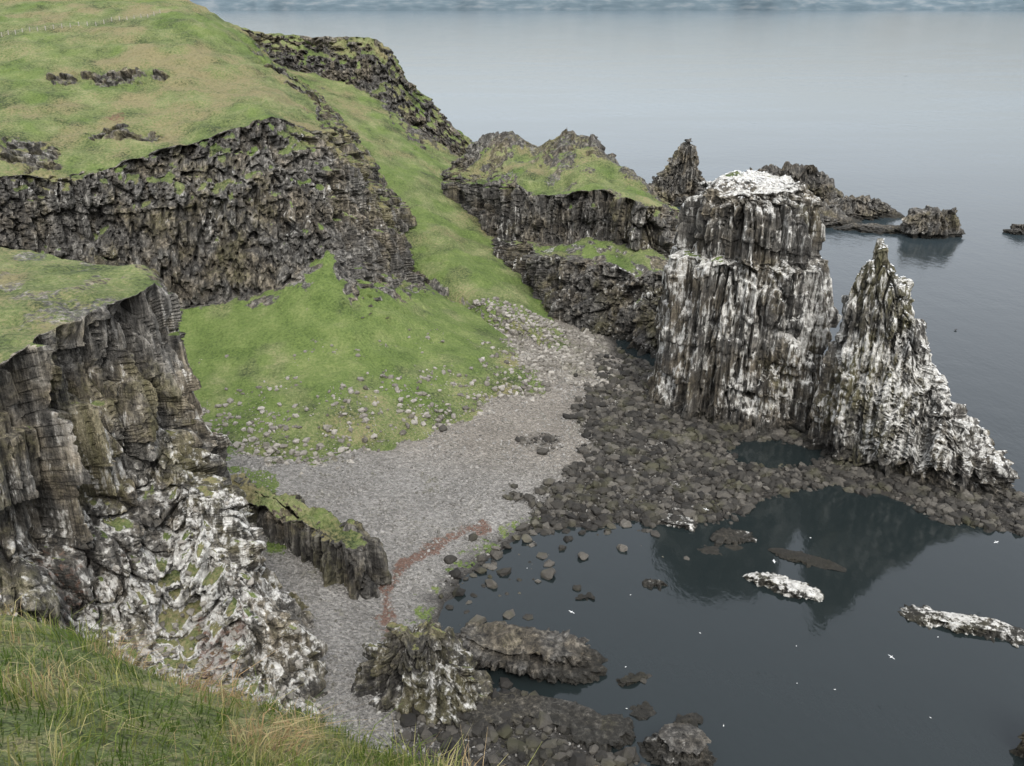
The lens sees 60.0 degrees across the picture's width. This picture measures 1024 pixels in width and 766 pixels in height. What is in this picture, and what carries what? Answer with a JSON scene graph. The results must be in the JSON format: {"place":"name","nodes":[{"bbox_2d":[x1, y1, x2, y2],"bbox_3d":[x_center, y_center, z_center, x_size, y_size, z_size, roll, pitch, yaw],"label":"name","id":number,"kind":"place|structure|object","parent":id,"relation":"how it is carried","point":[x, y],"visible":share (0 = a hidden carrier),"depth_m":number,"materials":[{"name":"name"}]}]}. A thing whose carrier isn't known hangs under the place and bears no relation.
{"place":"outdoors","nodes":[
{"label":"outdoors","id":0,"kind":"place"},
{"bbox_2d":[0,247,327,726],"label":"cliff","id":1,"kind":"structure","parent":0,"point":[113,449],"depth_m":132.50,"materials":[{"name":"grey stone"}]},
{"bbox_2d":[13,481,329,720],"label":"cliff rubble","id":2,"kind":"object","parent":1,"relation":"on","point":[234,634],"visible":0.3,"depth_m":131.47,"materials":[{"name":"grey stone"}]},
{"bbox_2d":[0,593,542,765],"bbox_3d":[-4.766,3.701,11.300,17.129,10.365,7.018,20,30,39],"label":"foreground grass","id":3,"kind":"structure","parent":0,"point":[287,736],"depth_m":9.36,"materials":[{"name":"green plant"}]},
{"bbox_2d":[0,0,545,464],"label":"headland cliff","id":4,"kind":"structure","parent":0,"point":[226,180],"depth_m":251.99,"materials":[{"name":"green plant"}]},
{"bbox_2d":[1,9,160,35],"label":"wire fence","id":5,"kind":"object","parent":4,"relation":"on","point":[79,23],"visible":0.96,"depth_m":321.12,"materials":[{"name":"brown wood"}]},
{"bbox_2d":[231,473,391,599],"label":"basalt ridge","id":6,"kind":"structure","parent":0,"point":[350,554],"depth_m":162.45,"materials":[{"name":"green stone"}]},
{"bbox_2d":[233,24,570,351],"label":"distant headland","id":7,"kind":"structure","parent":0,"point":[414,142],"depth_m":394.86,"materials":[{"name":"green plant"}]},
{"bbox_2d":[440,129,679,357],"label":"rocky promontory","id":8,"kind":"structure","parent":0,"point":[581,230],"depth_m":314.25,"materials":[{"name":"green stone"}]},
{"bbox_2d":[190,0,1023,9],"bbox_3d":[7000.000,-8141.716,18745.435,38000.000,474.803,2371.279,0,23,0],"label":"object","id":9,"kind":"structure","parent":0,"point":[613,4],"depth_m":18781.62,"materials":[{"name":"grey"}]},
{"bbox_2d":[209,10,1023,765],"bbox_3d":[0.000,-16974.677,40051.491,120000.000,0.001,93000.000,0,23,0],"label":"sea","id":10,"kind":"structure","parent":0,"point":[901,110],"depth_m":284.61,"materials":[{"name":"liquid"}]},
{"bbox_2d":[575,592,594,600],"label":"shore rock","id":11,"kind":"object","parent":10,"relation":"in","point":[586,596],"visible":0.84,"depth_m":162.37,"materials":[{"name":"grey stone"}]},
{"bbox_2d":[616,671,647,686],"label":"shore rock","id":12,"kind":"object","parent":10,"relation":"in","point":[626,680],"visible":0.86,"depth_m":142.24,"materials":[{"name":"grey stone"}]},
{"bbox_2d":[629,701,655,719],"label":"shore rock","id":13,"kind":"object","parent":10,"relation":"in","point":[646,711],"visible":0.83,"depth_m":136.19,"materials":[{"name":"grey stone"}]},
{"bbox_2d":[642,578,667,590],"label":"shore rock","id":14,"kind":"object","parent":10,"relation":"in","point":[650,583],"visible":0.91,"depth_m":165.78,"materials":[{"name":"grey stone"}]},
{"bbox_2d":[652,138,705,206],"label":"pointed sea stack","id":15,"kind":"object","parent":10,"relation":"in","point":[677,179],"visible":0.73,"depth_m":475.76,"materials":[{"name":"grey stone"}]},
{"bbox_2d":[673,713,702,726],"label":"shore rock","id":16,"kind":"object","parent":10,"relation":"in","point":[694,719],"visible":0.68,"depth_m":134.30,"materials":[{"name":"grey stone"}]},
{"bbox_2d":[697,545,742,554],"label":"shore rock","id":17,"kind":"object","parent":10,"relation":"in","point":[712,550],"visible":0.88,"depth_m":176.94,"materials":[{"name":"grey stone"}]},
{"bbox_2d":[645,171,841,435],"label":"sea stack","id":18,"kind":"object","parent":10,"relation":"in","point":[761,370],"visible":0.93,"depth_m":218.73,"materials":[{"name":"grey stone"}]},
{"bbox_2d":[743,571,823,601],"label":"white reef rock","id":19,"kind":"object","parent":10,"relation":"in","point":[787,587],"visible":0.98,"depth_m":164.09,"materials":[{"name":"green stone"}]},
{"bbox_2d":[748,161,843,201],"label":"skerry","id":20,"kind":"structure","parent":10,"relation":"in","point":[821,185],"depth_m":485.40,"materials":[{"name":"grey stone"}]},
{"bbox_2d":[768,548,846,571],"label":"shore rock","id":21,"kind":"object","parent":10,"relation":"in","point":[808,560],"visible":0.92,"depth_m":173.26,"materials":[{"name":"grey stone"}]},
{"bbox_2d":[819,201,862,227],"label":"skerry","id":22,"kind":"structure","parent":10,"relation":"in","point":[835,216],"depth_m":438.55,"materials":[{"name":"grey stone"}]},
{"bbox_2d":[824,195,904,220],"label":"skerry","id":23,"kind":"structure","parent":10,"relation":"in","point":[863,207],"depth_m":449.84,"materials":[{"name":"grey stone"}]},
{"bbox_2d":[833,223,899,234],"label":"skerry","id":24,"kind":"structure","parent":10,"relation":"in","point":[878,229],"depth_m":424.13,"materials":[{"name":"grey stone"}]},
{"bbox_2d":[803,238,1020,502],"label":"sea stack","id":25,"kind":"object","parent":10,"relation":"in","point":[913,438],"visible":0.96,"depth_m":197.29,"materials":[{"name":"grey stone"}]},
{"bbox_2d":[569,170,1006,726],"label":"white seabirds","id":26,"kind":"object","parent":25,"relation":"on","point":[753,174],"visible":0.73,"depth_m":212.81,"materials":[{"name":"white"}]},
{"bbox_2d":[899,205,964,238],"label":"skerry","id":27,"kind":"structure","parent":10,"relation":"in","point":[927,222],"depth_m":411.04,"materials":[{"name":"grey stone"}]},
{"bbox_2d":[897,604,1023,647],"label":"reef rock","id":28,"kind":"object","parent":10,"relation":"in","point":[930,618],"visible":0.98,"depth_m":154.25,"materials":[{"name":"white stone"}]},
{"bbox_2d":[1003,224,1023,234],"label":"skerry","id":29,"kind":"structure","parent":10,"relation":"in","point":[1015,229],"depth_m":419.93,"materials":[{"name":"grey stone"}]},
{"bbox_2d":[1009,732,1023,757],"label":"shore pinnacle","id":30,"kind":"object","parent":10,"relation":"in","point":[1018,750],"visible":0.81,"depth_m":127.91,"materials":[{"name":"brown stone"}]},
{"bbox_2d":[225,319,1023,765],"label":"beach ground","id":31,"kind":"structure","parent":0,"point":[403,555],"depth_m":186.99,"materials":[{"name":"grey gravel"}]},
{"bbox_2d":[188,296,620,473],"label":"scree stones","id":32,"kind":"object","parent":31,"relation":"on","point":[526,387],"visible":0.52,"depth_m":237.16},
{"bbox_2d":[351,619,493,727],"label":"shore rock","id":33,"kind":"object","parent":31,"relation":"on","point":[426,668],"visible":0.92,"depth_m":133.59,"materials":[{"name":"grey stone"}]},
{"bbox_2d":[467,688,530,729],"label":"shore rock","id":34,"kind":"object","parent":31,"relation":"on","point":[502,702],"visible":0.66,"depth_m":133.96,"materials":[{"name":"grey stone"}]},
{"bbox_2d":[454,621,607,685],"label":"shore rock","id":35,"kind":"object","parent":31,"relation":"on","point":[548,655],"visible":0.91,"depth_m":143.94,"materials":[{"name":"grey stone"}]},
{"bbox_2d":[500,729,568,765],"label":"shore rock","id":36,"kind":"object","parent":31,"relation":"on","point":[556,750],"visible":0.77,"depth_m":128.00,"materials":[{"name":"grey stone"}]},
{"bbox_2d":[514,694,601,735],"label":"shore rock","id":37,"kind":"object","parent":31,"relation":"on","point":[575,713],"visible":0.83,"depth_m":134.24,"materials":[{"name":"grey stone"}]},
{"bbox_2d":[567,714,635,751],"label":"shore rock","id":38,"kind":"object","parent":31,"relation":"on","point":[616,731],"visible":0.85,"depth_m":130.62,"materials":[{"name":"grey stone"}]},
{"bbox_2d":[637,723,717,765],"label":"shore rock","id":39,"kind":"object","parent":31,"relation":"on","point":[677,744],"visible":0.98,"depth_m":126.63,"materials":[{"name":"grey stone"}]},
{"bbox_2d":[661,512,696,531],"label":"shore rock","id":40,"kind":"object","parent":31,"relation":"on","point":[688,523],"visible":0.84,"depth_m":184.62,"materials":[{"name":"grey stone"}]},
{"bbox_2d":[710,528,756,545],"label":"shore rock","id":41,"kind":"object","parent":31,"relation":"on","point":[721,536],"visible":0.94,"depth_m":179.69,"materials":[{"name":"grey stone"}]},
{"bbox_2d":[386,347,1023,765],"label":"boulder field","id":42,"kind":"structure","parent":0,"point":[652,513],"depth_m":195.62,"materials":[{"name":"grey stone"}]}
]}

